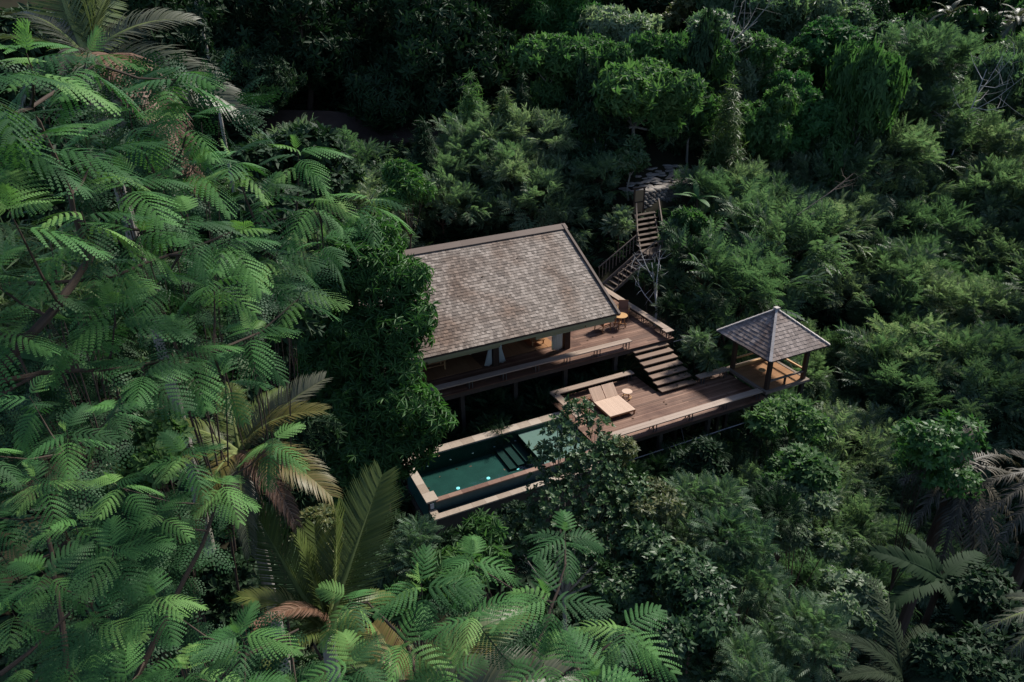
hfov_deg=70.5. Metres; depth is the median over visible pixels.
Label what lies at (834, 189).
bare tree
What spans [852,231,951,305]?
feathery shrub
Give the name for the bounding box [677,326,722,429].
fine shrub
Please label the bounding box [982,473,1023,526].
feathery shrub
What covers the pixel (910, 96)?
leafy tree
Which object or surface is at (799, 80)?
leafy tree
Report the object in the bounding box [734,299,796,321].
feathery shrub
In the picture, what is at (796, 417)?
fine shrub
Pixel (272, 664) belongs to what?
silk tree
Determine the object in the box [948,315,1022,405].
feathery shrub
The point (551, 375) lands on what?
undercroft room
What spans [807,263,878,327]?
feathery shrub
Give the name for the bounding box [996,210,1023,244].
feathery shrub
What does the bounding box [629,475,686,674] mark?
pale shrub
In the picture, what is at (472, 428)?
fern clump
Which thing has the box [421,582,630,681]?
silk tree
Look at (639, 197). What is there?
gate
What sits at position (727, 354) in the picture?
feathery shrub
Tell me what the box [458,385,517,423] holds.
fern clump
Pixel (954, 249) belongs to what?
feathery shrub
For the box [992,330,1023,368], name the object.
feathery shrub
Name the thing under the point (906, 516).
feathery shrub
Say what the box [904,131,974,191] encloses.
feathery shrub
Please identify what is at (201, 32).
slim tree
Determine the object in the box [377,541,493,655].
fine shrub
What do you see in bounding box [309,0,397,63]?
forest tree
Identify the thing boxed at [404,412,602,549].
swimming pool
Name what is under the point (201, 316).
silk tree
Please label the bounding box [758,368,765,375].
stool
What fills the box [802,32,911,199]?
leafy tree
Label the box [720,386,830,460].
feathery shrub
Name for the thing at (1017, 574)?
sugar palm
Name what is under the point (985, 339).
feathery shrub
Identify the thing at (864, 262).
feathery shrub
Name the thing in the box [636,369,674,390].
fern clump
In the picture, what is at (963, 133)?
feathery shrub
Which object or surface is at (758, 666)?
fine shrub
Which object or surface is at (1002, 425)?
feathery shrub
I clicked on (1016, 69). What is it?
leafy tree
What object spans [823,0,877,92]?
leafy tree
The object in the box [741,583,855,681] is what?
fine shrub
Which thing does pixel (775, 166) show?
feathery shrub
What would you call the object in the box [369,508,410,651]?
fine shrub
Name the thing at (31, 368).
silk tree
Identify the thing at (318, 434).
tree
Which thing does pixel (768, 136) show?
leafy tree
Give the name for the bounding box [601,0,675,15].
forest tree
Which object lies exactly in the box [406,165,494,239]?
feathery shrub
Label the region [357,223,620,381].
villa
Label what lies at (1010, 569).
feathery shrub
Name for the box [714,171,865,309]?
feathery shrub
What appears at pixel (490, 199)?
feathery shrub
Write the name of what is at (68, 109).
forest tree
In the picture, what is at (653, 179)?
path
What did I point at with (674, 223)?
fine shrub
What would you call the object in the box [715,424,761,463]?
fern clump
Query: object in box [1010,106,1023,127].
feathery shrub
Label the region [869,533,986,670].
broad frond plant
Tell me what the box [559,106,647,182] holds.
leafy tree
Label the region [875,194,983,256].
feathery shrub
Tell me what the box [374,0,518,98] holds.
forest tree
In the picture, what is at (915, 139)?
feathery shrub
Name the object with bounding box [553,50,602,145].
leafy tree
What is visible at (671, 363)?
stairs
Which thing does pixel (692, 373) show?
fern clump
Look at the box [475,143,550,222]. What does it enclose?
feathery shrub
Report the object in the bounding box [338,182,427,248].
feathery shrub
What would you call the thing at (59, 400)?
silk tree
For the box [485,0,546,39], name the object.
forest tree
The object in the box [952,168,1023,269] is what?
feathery shrub
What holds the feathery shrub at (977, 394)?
on the terrain at (658, 160)
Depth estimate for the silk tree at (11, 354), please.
6.54 m
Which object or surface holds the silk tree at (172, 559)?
on the terrain at (658, 160)
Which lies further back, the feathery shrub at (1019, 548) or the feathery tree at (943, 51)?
the feathery tree at (943, 51)
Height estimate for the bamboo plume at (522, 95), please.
6.680 m
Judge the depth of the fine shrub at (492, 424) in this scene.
36.26 m
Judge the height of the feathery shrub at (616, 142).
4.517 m
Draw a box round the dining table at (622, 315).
[613,312,627,328]
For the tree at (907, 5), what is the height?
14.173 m
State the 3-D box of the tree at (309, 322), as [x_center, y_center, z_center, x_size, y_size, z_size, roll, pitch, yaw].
[-8.155,4.572,27.395,4.044,14.910,4.270,-13,29,-23]
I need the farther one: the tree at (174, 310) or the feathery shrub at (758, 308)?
the feathery shrub at (758, 308)
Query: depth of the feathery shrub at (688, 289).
47.85 m
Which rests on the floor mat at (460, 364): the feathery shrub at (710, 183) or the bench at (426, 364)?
the bench at (426, 364)
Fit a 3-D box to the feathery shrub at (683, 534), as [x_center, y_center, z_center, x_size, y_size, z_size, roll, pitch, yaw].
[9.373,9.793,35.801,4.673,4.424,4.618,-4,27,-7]
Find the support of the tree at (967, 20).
on the terrain at (658, 160)
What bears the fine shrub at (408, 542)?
on the terrain at (658, 160)
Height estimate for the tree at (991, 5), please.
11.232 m
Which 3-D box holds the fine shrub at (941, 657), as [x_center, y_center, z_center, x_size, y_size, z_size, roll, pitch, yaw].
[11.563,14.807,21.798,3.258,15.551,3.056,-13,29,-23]
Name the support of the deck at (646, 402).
on the terrain at (658, 160)
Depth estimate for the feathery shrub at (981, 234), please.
55.82 m
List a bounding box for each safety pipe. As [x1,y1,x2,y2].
[629,409,745,460]
[654,315,688,341]
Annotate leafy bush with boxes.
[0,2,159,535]
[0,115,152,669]
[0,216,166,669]
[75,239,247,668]
[144,547,254,666]
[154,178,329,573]
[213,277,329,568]
[289,502,346,679]
[375,158,437,248]
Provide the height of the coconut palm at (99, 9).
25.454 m
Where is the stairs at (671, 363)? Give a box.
[632,342,696,392]
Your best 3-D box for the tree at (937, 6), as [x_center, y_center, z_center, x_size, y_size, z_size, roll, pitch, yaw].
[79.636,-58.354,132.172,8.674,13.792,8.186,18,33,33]
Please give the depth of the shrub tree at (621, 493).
23.54 m
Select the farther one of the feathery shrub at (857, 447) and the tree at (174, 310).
the feathery shrub at (857, 447)
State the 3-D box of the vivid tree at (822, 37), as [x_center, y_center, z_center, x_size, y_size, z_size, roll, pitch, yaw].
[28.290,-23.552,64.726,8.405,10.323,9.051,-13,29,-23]
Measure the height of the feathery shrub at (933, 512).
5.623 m
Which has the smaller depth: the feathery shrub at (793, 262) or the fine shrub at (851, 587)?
the fine shrub at (851, 587)
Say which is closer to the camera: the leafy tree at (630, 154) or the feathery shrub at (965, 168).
the leafy tree at (630, 154)
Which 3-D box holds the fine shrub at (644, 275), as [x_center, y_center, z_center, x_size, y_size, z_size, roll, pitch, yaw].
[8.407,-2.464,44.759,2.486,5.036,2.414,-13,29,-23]
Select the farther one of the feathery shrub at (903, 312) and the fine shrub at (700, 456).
the feathery shrub at (903, 312)
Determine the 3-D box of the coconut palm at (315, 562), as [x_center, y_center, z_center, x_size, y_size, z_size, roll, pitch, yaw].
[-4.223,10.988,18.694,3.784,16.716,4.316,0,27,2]
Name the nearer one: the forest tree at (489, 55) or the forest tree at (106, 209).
the forest tree at (106, 209)
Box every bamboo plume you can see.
[405,116,446,218]
[451,66,489,144]
[492,87,523,144]
[513,67,534,134]
[699,69,749,171]
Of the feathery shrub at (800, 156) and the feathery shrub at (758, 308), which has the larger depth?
the feathery shrub at (800, 156)
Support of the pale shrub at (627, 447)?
on the terrain at (658, 160)
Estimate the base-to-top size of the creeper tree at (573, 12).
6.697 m
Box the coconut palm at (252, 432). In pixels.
[181,370,342,680]
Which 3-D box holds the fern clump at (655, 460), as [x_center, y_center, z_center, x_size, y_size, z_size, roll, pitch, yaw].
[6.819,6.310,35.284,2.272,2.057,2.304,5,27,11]
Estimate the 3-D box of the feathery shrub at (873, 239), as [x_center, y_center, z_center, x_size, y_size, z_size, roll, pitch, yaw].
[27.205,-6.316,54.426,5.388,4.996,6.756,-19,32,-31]
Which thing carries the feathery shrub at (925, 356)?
on the terrain at (658, 160)
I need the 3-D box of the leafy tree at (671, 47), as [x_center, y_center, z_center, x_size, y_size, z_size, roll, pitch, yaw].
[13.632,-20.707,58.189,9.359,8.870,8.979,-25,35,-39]
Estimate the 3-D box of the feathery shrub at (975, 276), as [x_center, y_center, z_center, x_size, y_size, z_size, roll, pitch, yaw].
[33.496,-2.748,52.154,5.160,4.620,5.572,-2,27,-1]
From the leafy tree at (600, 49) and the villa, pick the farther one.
the leafy tree at (600, 49)
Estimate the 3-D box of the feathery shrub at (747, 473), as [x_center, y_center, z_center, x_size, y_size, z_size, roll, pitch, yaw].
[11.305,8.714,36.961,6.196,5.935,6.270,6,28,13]
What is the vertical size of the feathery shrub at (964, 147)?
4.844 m
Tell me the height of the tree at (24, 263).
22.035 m
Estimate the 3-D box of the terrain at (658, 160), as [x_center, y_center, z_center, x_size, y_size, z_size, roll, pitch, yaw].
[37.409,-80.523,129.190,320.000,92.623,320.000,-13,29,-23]
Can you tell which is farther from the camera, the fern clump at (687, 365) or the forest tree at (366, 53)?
the forest tree at (366, 53)
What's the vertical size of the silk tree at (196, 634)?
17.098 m
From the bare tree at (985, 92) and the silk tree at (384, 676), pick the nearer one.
the silk tree at (384, 676)
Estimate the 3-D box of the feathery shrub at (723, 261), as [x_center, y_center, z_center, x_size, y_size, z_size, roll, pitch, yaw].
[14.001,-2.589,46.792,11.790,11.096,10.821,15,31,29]
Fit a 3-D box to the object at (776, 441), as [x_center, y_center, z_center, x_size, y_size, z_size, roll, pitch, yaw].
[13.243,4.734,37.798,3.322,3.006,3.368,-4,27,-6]
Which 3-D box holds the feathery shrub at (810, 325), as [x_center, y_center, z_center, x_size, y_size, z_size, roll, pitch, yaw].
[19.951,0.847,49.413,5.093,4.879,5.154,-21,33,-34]
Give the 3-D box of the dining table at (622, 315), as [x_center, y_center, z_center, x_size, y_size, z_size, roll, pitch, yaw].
[6.326,-1.169,42.373,0.840,0.761,0.840,-13,29,-23]
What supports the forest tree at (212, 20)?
on the terrain at (658, 160)
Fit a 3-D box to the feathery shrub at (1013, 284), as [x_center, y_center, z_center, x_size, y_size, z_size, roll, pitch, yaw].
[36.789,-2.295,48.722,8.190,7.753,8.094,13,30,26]
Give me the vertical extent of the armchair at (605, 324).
0.952 m
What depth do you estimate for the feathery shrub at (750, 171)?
52.99 m
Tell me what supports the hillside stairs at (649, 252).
on the terrain at (658, 160)
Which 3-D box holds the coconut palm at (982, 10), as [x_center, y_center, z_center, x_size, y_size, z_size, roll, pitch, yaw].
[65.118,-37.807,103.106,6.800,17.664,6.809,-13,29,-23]
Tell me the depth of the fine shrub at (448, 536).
25.14 m
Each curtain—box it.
[484,349,491,365]
[499,345,505,362]
[552,334,562,349]
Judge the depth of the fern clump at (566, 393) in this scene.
39.02 m
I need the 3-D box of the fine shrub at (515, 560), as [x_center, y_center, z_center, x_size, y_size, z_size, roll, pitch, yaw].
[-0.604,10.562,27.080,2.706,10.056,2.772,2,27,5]
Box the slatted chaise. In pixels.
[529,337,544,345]
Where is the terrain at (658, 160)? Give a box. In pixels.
[0,0,1023,681]
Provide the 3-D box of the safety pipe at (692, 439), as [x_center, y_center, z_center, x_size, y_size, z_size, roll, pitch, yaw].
[9.525,4.436,36.664,11.600,0.835,0.443,-13,29,-23]
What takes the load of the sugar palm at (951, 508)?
on the terrain at (658, 160)
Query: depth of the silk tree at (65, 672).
8.48 m
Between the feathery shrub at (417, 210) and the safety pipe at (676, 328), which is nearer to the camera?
the safety pipe at (676, 328)
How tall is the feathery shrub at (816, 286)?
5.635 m
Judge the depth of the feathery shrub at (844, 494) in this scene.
38.13 m
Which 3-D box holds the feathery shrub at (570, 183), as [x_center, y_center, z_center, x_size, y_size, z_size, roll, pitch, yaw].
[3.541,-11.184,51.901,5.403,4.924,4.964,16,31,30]
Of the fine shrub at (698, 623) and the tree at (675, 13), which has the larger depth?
the tree at (675, 13)
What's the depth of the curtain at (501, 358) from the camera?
38.43 m
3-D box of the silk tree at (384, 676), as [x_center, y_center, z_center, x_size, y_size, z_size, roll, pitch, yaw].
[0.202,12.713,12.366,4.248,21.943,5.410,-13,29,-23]
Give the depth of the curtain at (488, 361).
38.17 m
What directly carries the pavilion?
on the terrain at (658, 160)
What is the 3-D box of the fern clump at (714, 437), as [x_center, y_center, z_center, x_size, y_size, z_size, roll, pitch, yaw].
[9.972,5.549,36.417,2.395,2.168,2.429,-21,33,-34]
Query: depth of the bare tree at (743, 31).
56.90 m
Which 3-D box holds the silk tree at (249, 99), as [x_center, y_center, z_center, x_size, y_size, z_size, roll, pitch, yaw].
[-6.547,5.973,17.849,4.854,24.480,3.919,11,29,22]
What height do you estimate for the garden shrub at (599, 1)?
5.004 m
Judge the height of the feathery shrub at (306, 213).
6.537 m
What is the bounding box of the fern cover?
[79,76,1023,681]
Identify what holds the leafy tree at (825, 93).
on the terrain at (658, 160)
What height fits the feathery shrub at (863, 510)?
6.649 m
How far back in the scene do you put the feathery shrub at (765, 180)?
53.59 m
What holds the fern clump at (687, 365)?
on the terrain at (658, 160)
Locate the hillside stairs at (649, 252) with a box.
[598,199,670,292]
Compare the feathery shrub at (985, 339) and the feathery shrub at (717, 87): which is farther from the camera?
the feathery shrub at (717, 87)
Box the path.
[618,164,714,192]
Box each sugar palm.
[827,577,943,681]
[874,420,1023,681]
[980,449,1023,626]
[981,591,1023,659]
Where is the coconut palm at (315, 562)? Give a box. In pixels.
[232,460,403,681]
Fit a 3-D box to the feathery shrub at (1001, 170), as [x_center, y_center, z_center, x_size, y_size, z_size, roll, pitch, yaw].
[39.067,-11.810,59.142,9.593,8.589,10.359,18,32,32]
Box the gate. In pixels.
[632,186,645,216]
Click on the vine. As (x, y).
(929, 445)
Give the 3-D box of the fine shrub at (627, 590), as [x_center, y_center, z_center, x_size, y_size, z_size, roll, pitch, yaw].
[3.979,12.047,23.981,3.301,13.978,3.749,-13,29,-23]
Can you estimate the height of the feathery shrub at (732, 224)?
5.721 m
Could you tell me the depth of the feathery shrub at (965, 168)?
60.02 m
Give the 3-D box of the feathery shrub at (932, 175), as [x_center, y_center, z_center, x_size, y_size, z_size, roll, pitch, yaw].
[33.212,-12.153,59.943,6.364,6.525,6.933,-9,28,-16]
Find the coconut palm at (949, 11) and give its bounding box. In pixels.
[926,0,973,24]
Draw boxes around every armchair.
[594,322,610,333]
[617,300,629,318]
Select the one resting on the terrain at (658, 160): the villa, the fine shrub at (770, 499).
the fine shrub at (770, 499)
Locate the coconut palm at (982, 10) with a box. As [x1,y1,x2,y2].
[974,7,1010,27]
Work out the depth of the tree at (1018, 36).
92.57 m
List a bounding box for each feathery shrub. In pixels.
[248,113,359,180]
[269,176,335,244]
[273,211,339,270]
[274,248,341,314]
[291,125,396,176]
[308,163,385,248]
[314,209,420,297]
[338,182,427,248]
[376,180,431,225]
[403,132,494,205]
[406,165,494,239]
[430,102,520,177]
[450,121,538,203]
[455,181,520,237]
[466,101,549,154]
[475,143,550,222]
[493,158,592,252]
[512,143,560,182]
[514,103,580,159]
[532,151,592,223]
[559,148,633,209]
[566,118,627,150]
[602,605,743,681]
[620,487,701,547]
[629,583,748,665]
[644,97,704,151]
[644,215,832,358]
[656,535,756,607]
[665,158,750,233]
[675,504,724,559]
[680,268,736,326]
[684,107,715,147]
[685,443,774,546]
[690,232,737,281]
[699,155,787,238]
[704,85,763,141]
[705,81,724,123]
[711,195,782,246]
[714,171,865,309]
[719,340,756,410]
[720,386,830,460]
[724,338,799,366]
[725,548,792,628]
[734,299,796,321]
[735,169,818,237]
[750,460,856,529]
[754,159,814,188]
[761,436,870,529]
[763,138,834,191]
[764,396,924,522]
[765,212,826,301]
[771,251,843,313]
[773,545,868,673]
[774,187,889,258]
[775,513,857,592]
[779,350,840,407]
[793,141,910,250]
[794,184,845,204]
[794,317,849,370]
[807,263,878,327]
[807,385,866,457]
[808,474,909,568]
[812,324,866,403]
[816,105,964,218]
[821,320,964,443]
[823,188,889,253]
[826,478,914,563]
[831,304,889,342]
[833,240,901,305]
[835,312,978,395]
[840,224,916,276]
[843,611,898,647]
[847,548,922,652]
[848,167,886,188]
[848,272,965,340]
[848,342,1023,467]
[849,447,922,516]
[851,417,904,457]
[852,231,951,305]
[866,509,967,611]
[867,191,949,266]
[870,159,892,176]
[870,226,962,295]
[875,111,910,173]
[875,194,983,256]
[875,259,995,327]
[879,155,959,206]
[879,403,939,425]
[880,507,966,560]
[881,474,1009,547]
[886,77,918,130]
[892,461,1016,528]
[900,75,1023,185]
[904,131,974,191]
[911,49,1023,140]
[912,109,943,136]
[912,314,1023,432]
[921,515,1018,593]
[928,146,1023,263]
[931,254,983,281]
[933,272,1023,348]
[936,238,979,267]
[937,204,1022,248]
[938,274,1009,322]
[941,144,981,170]
[942,117,1023,182]
[943,153,1011,203]
[947,231,1023,278]
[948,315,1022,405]
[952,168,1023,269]
[964,261,1023,316]
[964,508,1022,567]
[973,226,1022,267]
[976,433,1023,483]
[980,27,1023,97]
[980,390,1023,443]
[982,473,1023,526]
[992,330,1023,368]
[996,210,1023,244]
[998,262,1023,283]
[1000,249,1023,331]
[1007,93,1023,136]
[1007,243,1023,267]
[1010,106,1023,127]
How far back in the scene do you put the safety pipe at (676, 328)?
43.01 m
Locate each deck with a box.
[368,299,673,434]
[550,372,765,475]
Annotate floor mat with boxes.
[411,355,481,380]
[501,337,551,357]
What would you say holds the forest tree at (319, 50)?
on the terrain at (658, 160)
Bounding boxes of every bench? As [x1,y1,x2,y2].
[420,360,445,373]
[421,338,631,393]
[550,370,633,420]
[604,286,673,338]
[610,388,762,438]
[695,367,729,383]
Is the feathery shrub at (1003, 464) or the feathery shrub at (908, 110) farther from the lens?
the feathery shrub at (908, 110)
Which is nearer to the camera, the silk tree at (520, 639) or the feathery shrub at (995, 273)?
the silk tree at (520, 639)
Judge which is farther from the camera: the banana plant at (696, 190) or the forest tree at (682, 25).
the forest tree at (682, 25)
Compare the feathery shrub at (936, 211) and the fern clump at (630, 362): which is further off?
the feathery shrub at (936, 211)
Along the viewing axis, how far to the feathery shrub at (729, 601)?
32.99 m
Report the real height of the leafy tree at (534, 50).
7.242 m
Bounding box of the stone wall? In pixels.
[628,176,702,208]
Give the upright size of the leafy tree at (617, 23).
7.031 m
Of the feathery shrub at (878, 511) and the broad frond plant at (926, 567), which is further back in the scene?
the feathery shrub at (878, 511)
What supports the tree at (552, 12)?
on the terrain at (658, 160)
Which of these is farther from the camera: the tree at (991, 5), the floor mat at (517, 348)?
the tree at (991, 5)
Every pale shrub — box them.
[588,434,640,681]
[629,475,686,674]
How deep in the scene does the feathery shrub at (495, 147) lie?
50.92 m
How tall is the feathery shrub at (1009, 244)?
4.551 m
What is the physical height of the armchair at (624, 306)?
0.952 m
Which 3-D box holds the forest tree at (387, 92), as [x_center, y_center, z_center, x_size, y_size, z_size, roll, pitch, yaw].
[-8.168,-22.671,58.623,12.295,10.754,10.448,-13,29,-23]
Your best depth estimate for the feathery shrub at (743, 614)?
33.28 m
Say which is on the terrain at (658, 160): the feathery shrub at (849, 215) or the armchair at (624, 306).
the feathery shrub at (849, 215)
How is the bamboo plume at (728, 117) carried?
on the terrain at (658, 160)
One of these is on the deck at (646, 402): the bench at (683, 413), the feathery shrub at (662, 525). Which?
the bench at (683, 413)
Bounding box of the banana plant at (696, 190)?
[677,179,718,235]
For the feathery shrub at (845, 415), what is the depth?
41.96 m
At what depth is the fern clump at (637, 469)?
34.00 m
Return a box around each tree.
[0,18,412,427]
[0,47,282,670]
[0,251,137,397]
[0,266,148,673]
[0,278,116,661]
[0,344,176,671]
[0,365,325,681]
[0,529,228,681]
[10,193,115,270]
[28,489,236,681]
[34,33,196,134]
[54,161,168,266]
[69,0,216,89]
[84,195,337,677]
[96,408,215,675]
[112,51,215,150]
[113,0,240,80]
[185,0,235,192]
[185,609,321,681]
[189,0,282,59]
[206,41,307,134]
[219,120,368,336]
[227,0,361,109]
[237,404,346,666]
[288,211,458,562]
[301,509,681,681]
[304,0,395,91]
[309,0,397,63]
[333,602,580,681]
[339,0,478,135]
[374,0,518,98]
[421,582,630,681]
[457,0,498,42]
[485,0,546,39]
[498,394,656,656]
[508,30,581,115]
[512,0,589,33]
[528,30,636,113]
[535,18,575,38]
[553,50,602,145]
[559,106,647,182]
[560,1,603,36]
[566,54,708,150]
[574,3,664,61]
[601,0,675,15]
[612,133,651,200]
[625,25,740,138]
[631,244,666,358]
[661,0,699,32]
[663,0,721,162]
[677,6,700,30]
[684,7,754,53]
[687,0,781,56]
[695,0,757,23]
[710,44,785,117]
[727,80,801,164]
[730,0,823,45]
[735,29,813,99]
[771,0,849,55]
[771,69,823,101]
[785,98,837,155]
[788,14,872,92]
[797,169,866,214]
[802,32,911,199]
[822,87,833,98]
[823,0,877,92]
[854,18,905,51]
[856,64,921,173]
[868,0,894,24]
[877,13,985,146]
[888,0,906,13]
[892,12,907,21]
[894,0,933,15]
[899,7,947,28]
[928,0,976,14]
[928,14,951,30]
[936,4,1004,59]
[936,41,1023,171]
[942,49,1023,156]
[966,6,1011,36]
[974,0,1002,15]
[999,31,1023,52]
[1003,0,1012,19]
[1007,0,1021,27]
[1012,0,1023,36]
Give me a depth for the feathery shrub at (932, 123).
64.52 m
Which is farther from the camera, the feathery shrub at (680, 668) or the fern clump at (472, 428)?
the fern clump at (472, 428)
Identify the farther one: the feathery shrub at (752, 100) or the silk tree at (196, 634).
the feathery shrub at (752, 100)
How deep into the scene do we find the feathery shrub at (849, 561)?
36.67 m
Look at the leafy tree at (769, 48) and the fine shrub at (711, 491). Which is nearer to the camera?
the fine shrub at (711, 491)
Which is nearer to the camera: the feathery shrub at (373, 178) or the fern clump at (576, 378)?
the fern clump at (576, 378)
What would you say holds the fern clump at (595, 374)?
on the terrain at (658, 160)
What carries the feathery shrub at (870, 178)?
on the terrain at (658, 160)
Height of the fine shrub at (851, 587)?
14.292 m
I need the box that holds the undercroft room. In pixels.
[441,371,560,407]
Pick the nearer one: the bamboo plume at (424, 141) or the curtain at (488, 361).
the curtain at (488, 361)
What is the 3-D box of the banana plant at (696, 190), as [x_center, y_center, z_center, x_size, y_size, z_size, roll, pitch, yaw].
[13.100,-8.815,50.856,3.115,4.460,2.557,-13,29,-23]
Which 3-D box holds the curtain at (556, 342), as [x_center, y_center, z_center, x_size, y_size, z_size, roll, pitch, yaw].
[2.476,-0.800,39.349,0.661,2.870,0.170,-13,29,-23]
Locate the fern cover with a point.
(589, 258)
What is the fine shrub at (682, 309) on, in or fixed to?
on the terrain at (658, 160)
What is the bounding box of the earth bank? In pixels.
[211,110,443,151]
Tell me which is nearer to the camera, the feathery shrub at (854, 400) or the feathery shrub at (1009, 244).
the feathery shrub at (854, 400)
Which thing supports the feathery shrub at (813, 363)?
on the terrain at (658, 160)
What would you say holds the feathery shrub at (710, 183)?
on the terrain at (658, 160)
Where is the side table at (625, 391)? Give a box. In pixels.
[622,388,631,400]
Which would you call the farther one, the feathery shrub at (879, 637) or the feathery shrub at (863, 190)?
the feathery shrub at (863, 190)
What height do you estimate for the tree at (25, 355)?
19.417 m
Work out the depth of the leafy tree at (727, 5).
69.54 m
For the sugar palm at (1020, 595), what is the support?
on the terrain at (658, 160)
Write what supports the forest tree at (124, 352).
on the terrain at (658, 160)
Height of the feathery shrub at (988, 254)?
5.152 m
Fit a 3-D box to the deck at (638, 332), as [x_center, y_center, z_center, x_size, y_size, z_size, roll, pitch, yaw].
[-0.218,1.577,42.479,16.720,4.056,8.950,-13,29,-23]
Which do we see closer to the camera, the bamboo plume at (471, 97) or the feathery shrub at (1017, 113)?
the bamboo plume at (471, 97)
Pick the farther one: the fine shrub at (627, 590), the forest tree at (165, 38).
the forest tree at (165, 38)
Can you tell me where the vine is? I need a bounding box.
[863,408,991,681]
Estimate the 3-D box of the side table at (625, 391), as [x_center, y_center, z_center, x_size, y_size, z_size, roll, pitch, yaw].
[6.037,2.835,38.084,0.560,0.472,0.560,-13,29,-23]
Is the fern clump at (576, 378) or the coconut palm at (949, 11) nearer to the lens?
the fern clump at (576, 378)
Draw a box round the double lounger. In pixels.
[588,382,635,419]
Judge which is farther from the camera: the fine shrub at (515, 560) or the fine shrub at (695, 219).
the fine shrub at (695, 219)
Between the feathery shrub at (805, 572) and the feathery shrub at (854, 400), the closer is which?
the feathery shrub at (805, 572)
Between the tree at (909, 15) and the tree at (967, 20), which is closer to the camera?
the tree at (967, 20)
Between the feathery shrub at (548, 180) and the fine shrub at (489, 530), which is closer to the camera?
the fine shrub at (489, 530)
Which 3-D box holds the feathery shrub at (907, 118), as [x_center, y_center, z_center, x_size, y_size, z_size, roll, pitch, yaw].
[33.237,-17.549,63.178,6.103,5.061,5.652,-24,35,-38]
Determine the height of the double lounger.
0.802 m
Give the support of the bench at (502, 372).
on the deck at (638, 332)
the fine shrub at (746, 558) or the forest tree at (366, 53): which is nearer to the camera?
the fine shrub at (746, 558)
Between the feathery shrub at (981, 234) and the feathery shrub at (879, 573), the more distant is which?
the feathery shrub at (981, 234)
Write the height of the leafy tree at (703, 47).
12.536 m
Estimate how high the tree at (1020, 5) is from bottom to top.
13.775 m
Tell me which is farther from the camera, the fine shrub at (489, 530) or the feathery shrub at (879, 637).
the feathery shrub at (879, 637)
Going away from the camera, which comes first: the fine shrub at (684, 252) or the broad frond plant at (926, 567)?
the broad frond plant at (926, 567)
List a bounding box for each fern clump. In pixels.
[410,401,459,440]
[438,419,471,444]
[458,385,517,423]
[463,419,488,436]
[516,385,565,422]
[547,381,580,414]
[558,370,602,391]
[588,353,640,382]
[588,363,623,386]
[598,457,651,508]
[631,450,670,486]
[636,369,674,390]
[650,368,696,389]
[650,438,689,485]
[665,338,694,368]
[667,348,718,378]
[688,430,736,466]
[696,354,736,377]
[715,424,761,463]
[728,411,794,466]
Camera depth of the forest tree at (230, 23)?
61.03 m
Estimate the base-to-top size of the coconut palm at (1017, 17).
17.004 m
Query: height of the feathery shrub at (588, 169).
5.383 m
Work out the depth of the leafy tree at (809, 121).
56.67 m
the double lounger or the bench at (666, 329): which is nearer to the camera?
the double lounger
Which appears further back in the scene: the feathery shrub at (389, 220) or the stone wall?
the stone wall
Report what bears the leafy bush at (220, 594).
on the terrain at (658, 160)
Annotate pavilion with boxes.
[716,306,829,465]
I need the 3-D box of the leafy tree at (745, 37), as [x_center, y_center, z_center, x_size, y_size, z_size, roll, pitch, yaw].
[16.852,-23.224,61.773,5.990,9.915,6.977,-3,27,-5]
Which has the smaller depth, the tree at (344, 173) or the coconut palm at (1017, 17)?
the tree at (344, 173)
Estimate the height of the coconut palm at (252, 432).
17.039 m
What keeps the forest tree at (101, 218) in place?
on the terrain at (658, 160)
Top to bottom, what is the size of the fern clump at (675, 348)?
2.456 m
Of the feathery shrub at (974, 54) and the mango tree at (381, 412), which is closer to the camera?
the mango tree at (381, 412)
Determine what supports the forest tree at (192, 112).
on the terrain at (658, 160)
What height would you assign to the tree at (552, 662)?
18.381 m
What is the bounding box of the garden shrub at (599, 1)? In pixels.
[585,0,618,5]
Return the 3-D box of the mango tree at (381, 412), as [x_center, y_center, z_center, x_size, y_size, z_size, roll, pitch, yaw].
[-5.956,2.823,30.314,6.299,15.680,9.051,-13,29,-23]
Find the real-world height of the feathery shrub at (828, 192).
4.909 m
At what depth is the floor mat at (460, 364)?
38.34 m
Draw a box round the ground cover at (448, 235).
[0,25,1023,681]
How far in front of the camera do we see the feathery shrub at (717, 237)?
49.17 m
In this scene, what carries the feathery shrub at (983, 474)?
on the terrain at (658, 160)
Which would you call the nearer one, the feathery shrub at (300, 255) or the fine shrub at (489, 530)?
the fine shrub at (489, 530)
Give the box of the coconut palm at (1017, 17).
[1000,4,1023,38]
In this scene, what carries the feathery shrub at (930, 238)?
on the terrain at (658, 160)
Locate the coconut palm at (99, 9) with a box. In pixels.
[0,0,256,661]
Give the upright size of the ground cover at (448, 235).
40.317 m
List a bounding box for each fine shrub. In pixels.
[363,511,444,660]
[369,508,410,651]
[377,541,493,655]
[433,524,469,619]
[450,507,514,635]
[454,513,526,603]
[471,410,511,444]
[493,499,529,653]
[589,517,713,681]
[599,204,636,256]
[630,261,665,319]
[644,558,740,681]
[651,290,703,367]
[658,217,690,286]
[658,233,709,292]
[659,469,760,673]
[663,205,709,268]
[663,435,728,536]
[675,624,791,681]
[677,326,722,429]
[683,500,795,647]
[725,474,811,648]
[741,392,837,557]
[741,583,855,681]
[753,441,843,620]
[770,472,851,660]
[813,565,888,681]
[906,630,1023,681]
[921,560,1023,673]
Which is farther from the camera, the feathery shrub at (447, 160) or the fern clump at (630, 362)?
the feathery shrub at (447, 160)
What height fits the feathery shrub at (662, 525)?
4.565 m
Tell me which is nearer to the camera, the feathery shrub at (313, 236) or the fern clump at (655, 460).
the fern clump at (655, 460)

